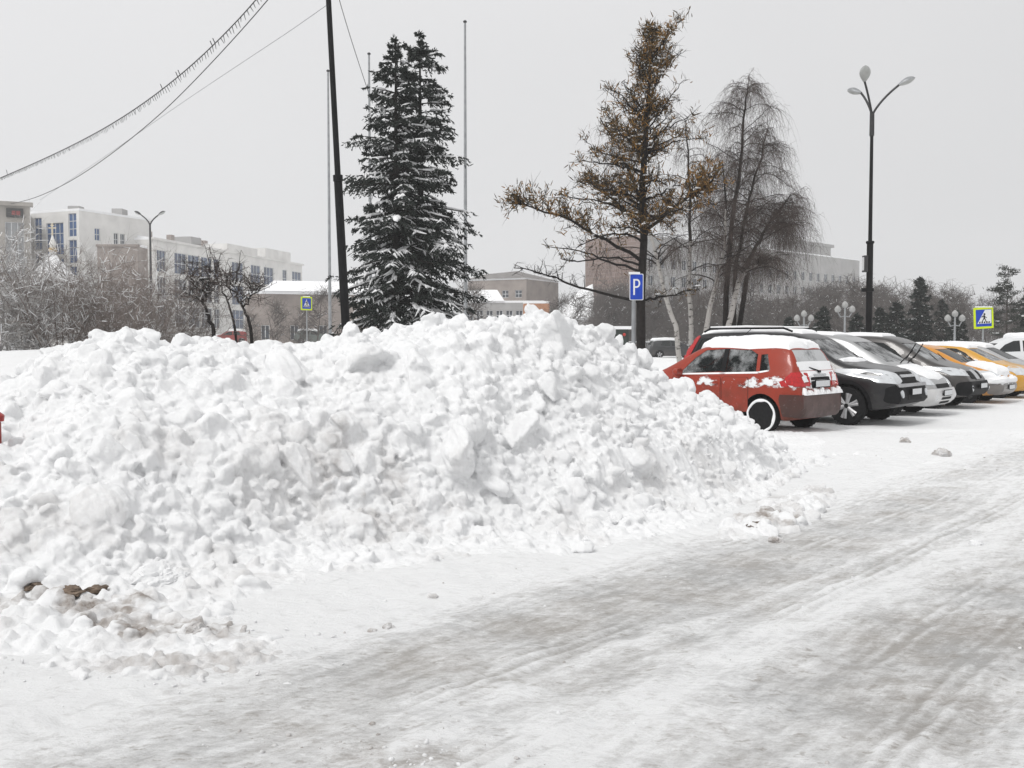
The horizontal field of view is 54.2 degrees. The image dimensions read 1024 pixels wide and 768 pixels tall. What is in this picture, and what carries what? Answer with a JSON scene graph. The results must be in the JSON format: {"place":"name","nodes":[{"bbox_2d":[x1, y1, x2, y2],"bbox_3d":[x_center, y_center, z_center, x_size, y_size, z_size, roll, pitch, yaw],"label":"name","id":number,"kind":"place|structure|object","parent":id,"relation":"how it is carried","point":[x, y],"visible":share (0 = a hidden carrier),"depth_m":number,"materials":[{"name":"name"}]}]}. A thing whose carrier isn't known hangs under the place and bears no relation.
{"place":"outdoors","nodes":[
{"label":"outdoors","id":0,"kind":"place"},
{"bbox_2d":[0,431,1023,767],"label":"road","id":1,"kind":"structure","parent":0,"point":[918,663],"depth_m":4.96,"materials":[{"name":"snow"}]},
{"bbox_2d":[3,452,1023,767],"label":"snow crumbs","id":2,"kind":"object","parent":1,"relation":"on","point":[457,720],"visible":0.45,"depth_m":3.88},
{"bbox_2d":[768,535,783,542],"bbox_3d":[2.087,1.249,7.900,0.115,0.096,0.142,-2,3,-40],"label":"snow clod","id":3,"kind":"object","parent":1,"relation":"on","point":[774,539],"visible":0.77,"depth_m":7.87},
{"bbox_2d":[932,448,951,456],"bbox_3d":[5.852,0.975,13.613,0.267,0.224,0.249,0,3,-8],"label":"snow clod","id":4,"kind":"object","parent":1,"relation":"on","point":[942,452],"visible":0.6,"depth_m":13.53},
{"bbox_2d":[968,539,983,545],"bbox_3d":[3.583,1.243,7.718,0.137,0.099,0.161,2,4,44],"label":"snow clod","id":5,"kind":"object","parent":1,"relation":"on","point":[976,542],"visible":0.54,"depth_m":7.67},
{"bbox_2d":[0,343,1023,438],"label":"ground","id":6,"kind":"structure","parent":0,"point":[1003,416],"depth_m":19.32,"materials":[{"name":"snow"}]},
{"bbox_2d":[0,201,32,342],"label":"office tower","id":7,"kind":"structure","parent":6,"relation":"on","point":[7,218],"depth_m":121.50,"materials":[{"name":"beige stone"}]},
{"bbox_2d":[5,222,24,318],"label":"window","id":8,"kind":"structure","parent":7,"relation":"in","point":[8,225],"depth_m":121.69,"materials":[{"name":"blue glass"}]},
{"bbox_2d":[11,0,267,203],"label":"cable","id":9,"kind":"object","parent":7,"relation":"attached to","point":[162,111],"visible":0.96,"depth_m":35.53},
{"bbox_2d":[0,196,84,350],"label":"shrub","id":10,"kind":"object","parent":6,"relation":"on","point":[2,328],"visible":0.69,"depth_m":20.76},
{"bbox_2d":[18,223,88,348],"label":"chapel","id":11,"kind":"structure","parent":6,"relation":"on","point":[52,242],"depth_m":61.34,"materials":[{"name":"white paint"}]},
{"bbox_2d":[0,237,116,349],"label":"shrub","id":12,"kind":"object","parent":6,"relation":"on","point":[32,348],"visible":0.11,"depth_m":26.61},
{"bbox_2d":[0,220,122,350],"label":"shrub","id":13,"kind":"object","parent":6,"relation":"on","point":[27,303],"visible":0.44,"depth_m":21.57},
{"bbox_2d":[0,209,167,349],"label":"shrub","id":14,"kind":"object","parent":6,"relation":"on","point":[38,322],"visible":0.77,"depth_m":21.09,"materials":[{"name":"plant"}]},
{"bbox_2d":[30,206,150,330],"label":"corner building","id":15,"kind":"structure","parent":6,"relation":"on","point":[115,226],"depth_m":130.67,"materials":[{"name":"white paint"}]},
{"bbox_2d":[35,218,41,249],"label":"window","id":16,"kind":"structure","parent":15,"relation":"in","point":[38,221],"depth_m":131.39,"materials":[{"name":"blue glass"}]},
{"bbox_2d":[47,223,63,253],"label":"window","id":17,"kind":"structure","parent":15,"relation":"in","point":[58,235],"depth_m":130.04,"materials":[{"name":"blue glass"}]},
{"bbox_2d":[69,213,76,236],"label":"window","id":18,"kind":"structure","parent":15,"relation":"in","point":[72,216],"depth_m":128.88,"materials":[{"name":"blue glass"}]},
{"bbox_2d":[69,240,76,262],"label":"window","id":19,"kind":"structure","parent":15,"relation":"in","point":[71,244],"depth_m":129.03,"materials":[{"name":"blue glass"}]},
{"bbox_2d":[21,239,159,348],"bbox_3d":[-10.048,-1.820,23.527,3.857,3.179,4.632,2,3,38],"label":"shrub","id":20,"kind":"object","parent":6,"relation":"on","point":[128,297],"visible":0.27,"depth_m":23.09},
{"bbox_2d":[51,231,183,340],"bbox_3d":[-11.272,-2.443,28.059,3.449,3.812,4.973,0,3,2],"label":"shrub","id":21,"kind":"object","parent":6,"relation":"on","point":[118,265],"visible":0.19,"depth_m":27.26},
{"bbox_2d":[16,242,227,341],"bbox_3d":[-8.278,-1.683,21.683,4.406,3.024,3.668,0,3,-9],"label":"shrub","id":22,"kind":"object","parent":6,"relation":"on","point":[145,321],"visible":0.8,"depth_m":21.79,"materials":[{"name":"plant"}]},
{"bbox_2d":[96,244,148,327],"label":"annex","id":23,"kind":"object","parent":6,"relation":"on","point":[117,248],"visible":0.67,"depth_m":123.98,"materials":[{"name":"brown paint"}]},
{"bbox_2d":[134,211,164,327],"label":"street lamp","id":24,"kind":"object","parent":6,"relation":"on","point":[150,252],"visible":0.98,"depth_m":74.53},
{"bbox_2d":[79,251,242,342],"bbox_3d":[-8.611,-1.793,23.894,4.000,3.066,2.774,0,3,7],"label":"shrub","id":25,"kind":"object","parent":6,"relation":"on","point":[178,313],"visible":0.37,"depth_m":23.84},
{"bbox_2d":[162,240,230,336],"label":"bare tree","id":26,"kind":"object","parent":6,"relation":"on","point":[201,279],"visible":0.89,"depth_m":23.84,"materials":[{"name":"black plant"}]},
{"bbox_2d":[138,273,268,341],"bbox_3d":[-7.793,-1.585,24.702,3.728,2.559,3.104,3,4,45],"label":"shrub","id":27,"kind":"object","parent":6,"relation":"on","point":[206,323],"visible":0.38,"depth_m":24.26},
{"bbox_2d":[134,232,303,338],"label":"apartment building","id":28,"kind":"structure","parent":6,"relation":"on","point":[277,265],"depth_m":155.23,"materials":[{"name":"white paint"}]},
{"bbox_2d":[157,250,164,271],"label":"window","id":29,"kind":"structure","parent":28,"relation":"in","point":[161,253],"depth_m":138.47,"materials":[{"name":"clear glass"}]},
{"bbox_2d":[157,277,165,299],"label":"window","id":30,"kind":"structure","parent":28,"relation":"in","point":[160,285],"depth_m":138.87,"materials":[{"name":"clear glass"}]},
{"bbox_2d":[174,252,185,274],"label":"window","id":31,"kind":"structure","parent":28,"relation":"in","point":[182,256],"depth_m":143.21,"materials":[{"name":"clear glass"}]},
{"bbox_2d":[188,255,198,275],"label":"window","id":32,"kind":"structure","parent":28,"relation":"in","point":[196,258],"depth_m":146.96,"materials":[{"name":"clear glass"}]},
{"bbox_2d":[232,262,242,281],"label":"window","id":33,"kind":"structure","parent":28,"relation":"in","point":[233,263],"depth_m":160.23,"materials":[{"name":"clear glass"}]},
{"bbox_2d":[232,310,242,328],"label":"window","id":34,"kind":"structure","parent":28,"relation":"in","point":[239,321],"depth_m":160.74,"materials":[{"name":"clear glass"}]},
{"bbox_2d":[251,265,259,282],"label":"window","id":35,"kind":"structure","parent":28,"relation":"in","point":[256,269],"depth_m":166.37,"materials":[{"name":"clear glass"}]},
{"bbox_2d":[264,267,272,284],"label":"window","id":36,"kind":"structure","parent":28,"relation":"in","point":[268,271],"depth_m":171.15,"materials":[{"name":"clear glass"}]},
{"bbox_2d":[292,271,300,280],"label":"window","id":37,"kind":"structure","parent":28,"relation":"in","point":[296,276],"depth_m":182.32,"materials":[{"name":"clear glass"}]},
{"bbox_2d":[194,246,265,342],"bbox_3d":[-7.407,-1.604,25.868,1.835,4.133,1.129,1,3,22],"label":"bare tree","id":38,"kind":"object","parent":6,"relation":"on","point":[228,303],"visible":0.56,"depth_m":25.89,"materials":[{"name":"black plant"}]},
{"bbox_2d":[216,329,246,341],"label":"distant car","id":39,"kind":"object","parent":6,"relation":"on","point":[231,336],"visible":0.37,"depth_m":111.27,"materials":[{"name":"red metal"}]},
{"bbox_2d":[212,257,276,343],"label":"bare tree","id":40,"kind":"object","parent":6,"relation":"on","point":[250,287],"visible":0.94,"depth_m":24.91,"materials":[{"name":"black plant"}]},
{"bbox_2d":[232,310,263,344],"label":"tree","id":41,"kind":"object","parent":6,"relation":"on","point":[255,327],"visible":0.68,"depth_m":83.91,"materials":[{"name":"grey plant"}]},
{"bbox_2d":[259,297,292,342],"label":"tree","id":42,"kind":"object","parent":6,"relation":"on","point":[277,306],"visible":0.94,"depth_m":89.89,"materials":[{"name":"grey plant"}]},
{"bbox_2d":[284,307,315,343],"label":"tree","id":43,"kind":"object","parent":6,"relation":"on","point":[300,338],"visible":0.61,"depth_m":99.80,"materials":[{"name":"grey plant"}]},
{"bbox_2d":[301,296,311,340],"bbox_3d":[-12.298,-3.148,59.919,0.771,4.222,0.261,-1,3,-31],"label":"crossing sign","id":44,"kind":"object","parent":6,"relation":"on","point":[306,303],"visible":0.98,"depth_m":59.89,"materials":[{"name":"blue metal"}]},
{"bbox_2d":[294,328,323,342],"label":"distant car","id":45,"kind":"object","parent":6,"relation":"on","point":[314,336],"visible":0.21,"depth_m":108.07,"materials":[{"name":"metal"}]},
{"bbox_2d":[245,281,376,342],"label":"house","id":46,"kind":"structure","parent":6,"relation":"on","point":[290,292],"depth_m":109.20,"materials":[{"name":"brown paint"}]},
{"bbox_2d":[261,325,269,339],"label":"window","id":47,"kind":"structure","parent":46,"relation":"in","point":[264,326],"depth_m":108.52,"materials":[{"name":"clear glass"}]},
{"bbox_2d":[293,281,337,341],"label":"tree","id":48,"kind":"object","parent":6,"relation":"on","point":[317,312],"visible":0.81,"depth_m":94.82,"materials":[{"name":"grey plant"}]},
{"bbox_2d":[326,70,331,334],"bbox_3d":[-9.084,-8.066,49.693,0.157,14.948,0.160,-1,3,-22],"label":"flagpole","id":49,"kind":"object","parent":6,"relation":"on","point":[329,246],"visible":0.84,"depth_m":49.64,"materials":[{"name":"grey metal"}]},
{"bbox_2d":[326,0,349,329],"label":"utility pole","id":50,"kind":"object","parent":6,"relation":"on","point":[341,247],"visible":0.41,"depth_m":20.28,"materials":[{"name":"black metal"}]},
{"bbox_2d":[0,0,259,178],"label":"garland","id":51,"kind":"object","parent":50,"relation":"attached to","point":[48,157],"visible":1,"depth_m":31.93},
{"bbox_2d":[40,6,324,199],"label":"thin cable","id":52,"kind":"object","parent":50,"relation":"attached to","point":[197,92],"visible":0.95,"depth_m":31.04,"materials":[{"name":"grey metal"}]},
{"bbox_2d":[367,52,371,288],"bbox_3d":[-6.631,-7.927,46.697,0.157,14.934,0.160,-1,3,-22],"label":"flagpole","id":53,"kind":"object","parent":6,"relation":"on","point":[369,133],"visible":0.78,"depth_m":46.44,"materials":[{"name":"grey metal"}]},
{"bbox_2d":[324,34,478,336],"bbox_3d":[-3.449,-4.957,30.702,5.374,11.500,5.543,0,3,1],"label":"spruce","id":54,"kind":"object","parent":6,"relation":"on","point":[381,151],"visible":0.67,"depth_m":30.33,"materials":[{"name":"green plant"}]},
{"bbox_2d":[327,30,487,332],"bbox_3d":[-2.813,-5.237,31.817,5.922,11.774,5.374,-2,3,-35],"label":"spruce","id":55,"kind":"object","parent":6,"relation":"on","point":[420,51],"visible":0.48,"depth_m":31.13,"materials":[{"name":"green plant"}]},
{"bbox_2d":[0,303,866,707],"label":"snow pile","id":56,"kind":"object","parent":6,"relation":"on","point":[214,465],"visible":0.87,"depth_m":8.24,"materials":[{"name":"snow"}]},
{"bbox_2d":[23,582,42,591],"bbox_3d":[-2.935,1.242,6.201,0.161,0.065,0.272,-1,3,-13],"label":"earth lump","id":57,"kind":"object","parent":56,"relation":"on","point":[31,586],"visible":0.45,"depth_m":6.09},
{"bbox_2d":[63,584,86,596],"bbox_3d":[-2.669,1.257,6.044,0.222,0.077,0.111,1,3,25],"label":"earth lump","id":58,"kind":"object","parent":56,"relation":"on","point":[75,590],"visible":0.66,"depth_m":6.02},
{"bbox_2d":[84,584,108,594],"bbox_3d":[-2.550,1.262,6.128,0.109,0.056,0.129,1,3,13],"label":"earth lump","id":59,"kind":"object","parent":56,"relation":"on","point":[95,589],"visible":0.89,"depth_m":6.09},
{"bbox_2d":[130,559,189,586],"bbox_3d":[-2.272,1.280,6.451,0.311,0.269,0.352,2,3,34],"label":"snow clod","id":60,"kind":"object","parent":56,"relation":"on","point":[150,573],"visible":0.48,"depth_m":6.38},
{"bbox_2d":[184,622,209,633],"bbox_3d":[-1.706,1.346,5.389,0.177,0.123,0.143,1,3,19],"label":"snow clod","id":61,"kind":"object","parent":56,"relation":"on","point":[196,628],"visible":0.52,"depth_m":5.36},
{"bbox_2d":[605,511,622,524],"bbox_3d":[0.851,1.199,8.594,0.250,0.202,0.267,-1,3,-25],"label":"snow clod","id":62,"kind":"object","parent":56,"relation":"on","point":[615,518],"visible":0.41,"depth_m":8.53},
{"bbox_2d":[641,503,663,513],"bbox_3d":[1.218,1.162,8.942,0.322,0.194,0.315,0,3,-9],"label":"snow clod","id":63,"kind":"object","parent":56,"relation":"on","point":[655,508],"visible":0.41,"depth_m":8.90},
{"bbox_2d":[463,20,466,315],"bbox_3d":[-1.991,-7.858,42.696,0.157,15.148,0.160,-1,3,-22],"label":"flagpole","id":64,"kind":"object","parent":6,"relation":"on","point":[465,174],"visible":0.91,"depth_m":42.56,"materials":[{"name":"grey metal"}]},
{"bbox_2d":[455,277,494,319],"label":"tree","id":65,"kind":"object","parent":6,"relation":"on","point":[473,294],"visible":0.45,"depth_m":79.87,"materials":[{"name":"grey plant"}]},
{"bbox_2d":[462,290,522,320],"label":"garage row","id":66,"kind":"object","parent":6,"relation":"on","point":[498,305],"visible":0.23,"depth_m":131.71,"materials":[{"name":"grey paint"}]},
{"bbox_2d":[468,271,557,310],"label":"workshop","id":67,"kind":"structure","parent":6,"relation":"on","point":[508,286],"depth_m":161.83,"materials":[{"name":"grey paint"}]},
{"bbox_2d":[523,301,548,313],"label":"shed","id":68,"kind":"structure","parent":6,"relation":"on","point":[539,305],"depth_m":117.70,"materials":[{"name":"brick"}]},
{"bbox_2d":[544,291,583,318],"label":"tree","id":69,"kind":"object","parent":6,"relation":"on","point":[557,305],"visible":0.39,"depth_m":104.64,"materials":[{"name":"grey plant"}]},
{"bbox_2d":[557,288,594,324],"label":"tree","id":70,"kind":"object","parent":6,"relation":"on","point":[578,309],"visible":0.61,"depth_m":117.22,"materials":[{"name":"grey plant"}]},
{"bbox_2d":[562,284,593,325],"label":"steep house","id":71,"kind":"structure","parent":6,"relation":"on","point":[572,310],"depth_m":150.80,"materials":[{"name":"grey paint"}]},
{"bbox_2d":[595,326,630,344],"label":"kiosk","id":72,"kind":"object","parent":6,"relation":"on","point":[623,331],"visible":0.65,"depth_m":65.16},
{"bbox_2d":[493,6,735,348],"bbox_3d":[2.646,-4.742,27.017,6.292,10.700,4.087,0,3,0],"label":"larch","id":73,"kind":"object","parent":6,"relation":"on","point":[642,219],"visible":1,"depth_m":26.38,"materials":[{"name":"brown plant"}]},
{"bbox_2d":[629,272,643,342],"bbox_3d":[2.970,-1.067,24.008,0.351,3.222,0.128,0,3,4],"label":"parking sign","id":74,"kind":"object","parent":6,"relation":"on","point":[636,285],"visible":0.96,"depth_m":23.91,"materials":[{"name":"blue metal"}]},
{"bbox_2d":[575,268,709,345],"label":"woods","id":75,"kind":"object","parent":6,"relation":"on","point":[618,312],"visible":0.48,"depth_m":97.05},
{"bbox_2d":[581,118,723,361],"bbox_3d":[4.386,-4.040,31.898,4.256,8.891,4.287,1,3,28],"label":"birch","id":76,"kind":"object","parent":6,"relation":"on","point":[657,264],"visible":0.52,"depth_m":31.84,"materials":[{"name":"brown plant"}]},
{"bbox_2d":[646,337,687,356],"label":"distant car","id":77,"kind":"object","parent":6,"relation":"on","point":[660,347],"visible":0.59,"depth_m":79.62,"materials":[{"name":"grey paint"}]},
{"bbox_2d":[630,110,754,347],"bbox_3d":[6.243,-4.320,32.676,4.127,9.372,3.679,-2,3,-38],"label":"birch","id":78,"kind":"object","parent":6,"relation":"on","point":[690,315],"visible":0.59,"depth_m":32.77,"materials":[{"name":"grey plant"}]},
{"bbox_2d":[585,233,859,344],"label":"institute","id":79,"kind":"structure","parent":6,"relation":"on","point":[837,268],"depth_m":172.10,"materials":[{"name":"grey brick"}]},
{"bbox_2d":[667,155,810,334],"bbox_3d":[7.383,-3.480,32.599,4.673,7.734,4.419,0,3,0],"label":"birch","id":80,"kind":"object","parent":6,"relation":"on","point":[767,266],"visible":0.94,"depth_m":32.10,"materials":[{"name":"grey plant"}]},
{"bbox_2d":[668,67,831,325],"bbox_3d":[8.217,-5.074,33.942,5.990,10.778,5.462,0,3,0],"label":"birch","id":81,"kind":"object","parent":6,"relation":"on","point":[779,214],"visible":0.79,"depth_m":33.53,"materials":[{"name":"grey plant"}]},
{"bbox_2d":[659,329,842,430],"bbox_3d":[3.953,-0.113,18.491,3.924,1.814,1.960,2,3,44],"label":"hatchback","id":82,"kind":"object","parent":6,"relation":"on","point":[795,381],"visible":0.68,"depth_m":17.27,"materials":[{"name":"red paint"}]},
{"bbox_2d":[782,316,794,325],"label":"spruce","id":83,"kind":"object","parent":6,"relation":"on","point":[788,321],"visible":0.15,"depth_m":62.74,"materials":[{"name":"green plant"}]},
{"bbox_2d":[794,310,813,325],"bbox_3d":[15.153,-2.258,51.951,1.050,3.144,0.330,0,3,0],"label":"park lamp","id":84,"kind":"object","parent":6,"relation":"on","point":[803,315],"visible":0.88,"depth_m":51.81,"materials":[{"name":"grey metal"}]},
{"bbox_2d":[683,325,927,424],"bbox_3d":[5.785,-0.233,20.230,4.712,1.902,2.100,2,3,40],"label":"off roader","id":85,"kind":"object","parent":6,"relation":"on","point":[871,390],"visible":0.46,"depth_m":18.88,"materials":[{"name":"black paint"}]},
{"bbox_2d":[696,338,718,358],"bbox_3d":[4.035,-0.734,20.685,0.590,0.443,0.147,2,3,40],"label":"side window","id":86,"kind":"structure","parent":85,"relation":"in","point":[712,355],"depth_m":20.66,"materials":[{"name":"grey glass"}]},
{"bbox_2d":[732,350,757,360],"bbox_3d":[4.669,-0.705,20.158,0.840,0.484,0.151,2,3,40],"label":"side window","id":87,"kind":"structure","parent":85,"relation":"in","point":[754,356],"depth_m":20.03,"materials":[{"name":"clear glass"}]},
{"bbox_2d":[810,306,832,331],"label":"spruce","id":88,"kind":"object","parent":6,"relation":"on","point":[822,316],"visible":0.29,"depth_m":60.70,"materials":[{"name":"green plant"}]},
{"bbox_2d":[834,301,855,332],"bbox_3d":[16.610,-2.370,49.944,1.050,3.544,0.330,0,3,0],"label":"park lamp","id":89,"kind":"object","parent":6,"relation":"on","point":[837,309],"visible":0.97,"depth_m":49.83,"materials":[{"name":"grey metal"}]},
{"bbox_2d":[671,271,1023,347],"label":"woods","id":90,"kind":"object","parent":6,"relation":"on","point":[830,298],"visible":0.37,"depth_m":80.76,"materials":[{"name":"plant"}]},
{"bbox_2d":[847,311,864,332],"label":"spruce","id":91,"kind":"object","parent":6,"relation":"on","point":[856,317],"visible":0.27,"depth_m":59.73,"materials":[{"name":"green plant"}]},
{"bbox_2d":[847,65,914,331],"bbox_3d":[11.744,-4.819,31.884,2.008,10.026,1.956,0,3,0],"label":"street lamp","id":92,"kind":"object","parent":6,"relation":"on","point":[867,259],"visible":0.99,"depth_m":31.75,"materials":[{"name":"black metal"}]},
{"bbox_2d":[872,306,892,332],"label":"spruce","id":93,"kind":"object","parent":6,"relation":"on","point":[880,325],"visible":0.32,"depth_m":61.70,"materials":[{"name":"green plant"}]},
{"bbox_2d":[817,331,955,415],"bbox_3d":[7.366,-0.284,22.398,4.627,1.812,2.080,2,3,40],"label":"people carrier","id":94,"kind":"object","parent":6,"relation":"on","point":[940,389],"visible":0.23,"depth_m":21.32,"materials":[{"name":"silver metal"}]},
{"bbox_2d":[884,300,911,339],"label":"spruce","id":95,"kind":"object","parent":6,"relation":"on","point":[898,313],"visible":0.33,"depth_m":63.64,"materials":[{"name":"green plant"}]},
{"bbox_2d":[847,332,989,408],"bbox_3d":[9.235,-0.373,24.528,4.412,1.803,2.040,2,3,40],"label":"crossover","id":96,"kind":"object","parent":6,"relation":"on","point":[964,381],"visible":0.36,"depth_m":23.41,"materials":[{"name":"grey paint"}]},
{"bbox_2d":[873,342,901,357],"bbox_3d":[8.941,-0.750,23.791,1.000,0.507,0.154,2,3,40],"label":"side window","id":97,"kind":"structure","parent":96,"relation":"in","point":[882,345],"depth_m":23.83,"materials":[{"name":"grey glass"}]},
{"bbox_2d":[905,276,936,341],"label":"spruce","id":98,"kind":"object","parent":6,"relation":"on","point":[916,319],"visible":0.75,"depth_m":65.61,"materials":[{"name":"green plant"}]},
{"bbox_2d":[930,299,948,340],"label":"spruce","id":99,"kind":"object","parent":6,"relation":"on","point":[944,308],"visible":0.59,"depth_m":71.68,"materials":[{"name":"green plant"}]},
{"bbox_2d":[944,310,965,340],"bbox_3d":[22.105,-2.146,49.954,1.050,3.096,0.330,0,3,0],"label":"park lamp","id":100,"kind":"object","parent":6,"relation":"on","point":[947,318],"visible":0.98,"depth_m":49.85,"materials":[{"name":"grey metal"}]},
{"bbox_2d":[945,310,969,340],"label":"spruce","id":101,"kind":"object","parent":6,"relation":"on","point":[960,333],"visible":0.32,"depth_m":62.77,"materials":[{"name":"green plant"}]},
{"bbox_2d":[919,344,1016,402],"bbox_3d":[11.024,-0.309,26.542,4.162,1.498,2.040,2,3,40],"label":"taxi","id":102,"kind":"object","parent":6,"relation":"on","point":[1001,379],"visible":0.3,"depth_m":25.15,"materials":[{"name":"orange paint"}]},
{"bbox_2d":[916,341,1023,397],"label":"yellow car","id":103,"kind":"object","parent":6,"relation":"on","point":[972,351],"visible":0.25,"depth_m":27.84,"materials":[{"name":"paint"}]},
{"bbox_2d":[940,341,1023,391],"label":"silver hatchback","id":104,"kind":"object","parent":6,"relation":"on","point":[991,349],"visible":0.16,"depth_m":30.27,"materials":[{"name":"paint"}]},
{"bbox_2d":[973,306,993,341],"bbox_3d":[17.881,-1.508,37.995,0.837,2.874,0.138,0,3,-4],"label":"crossing sign","id":105,"kind":"object","parent":6,"relation":"on","point":[983,317],"visible":0.94,"depth_m":37.91,"materials":[{"name":"yellow metal"}]},
{"bbox_2d":[982,264,1021,337],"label":"pine","id":106,"kind":"object","parent":6,"relation":"on","point":[999,289],"visible":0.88,"depth_m":57.71,"materials":[{"name":"green plant"}]},
{"bbox_2d":[989,332,1023,359],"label":"minibus","id":107,"kind":"object","parent":6,"relation":"on","point":[1012,344],"visible":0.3,"depth_m":42.32,"materials":[{"name":"white paint"}]},
{"bbox_2d":[1000,341,1020,351],"bbox_3d":[20.993,-1.587,42.306,0.950,0.502,0.143,0,3,7],"label":"side window","id":108,"kind":"structure","parent":107,"relation":"in","point":[1014,346],"depth_m":42.28,"materials":[{"name":"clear glass"}]},
{"bbox_2d":[1016,296,1023,340],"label":"spruce","id":109,"kind":"object","parent":6,"relation":"on","point":[1022,320],"visible":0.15,"depth_m":55.92,"materials":[{"name":"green plant"}]},
{"bbox_2d":[0,0,1023,341],"label":"sky","id":110,"kind":"structure","parent":0,"point":[242,161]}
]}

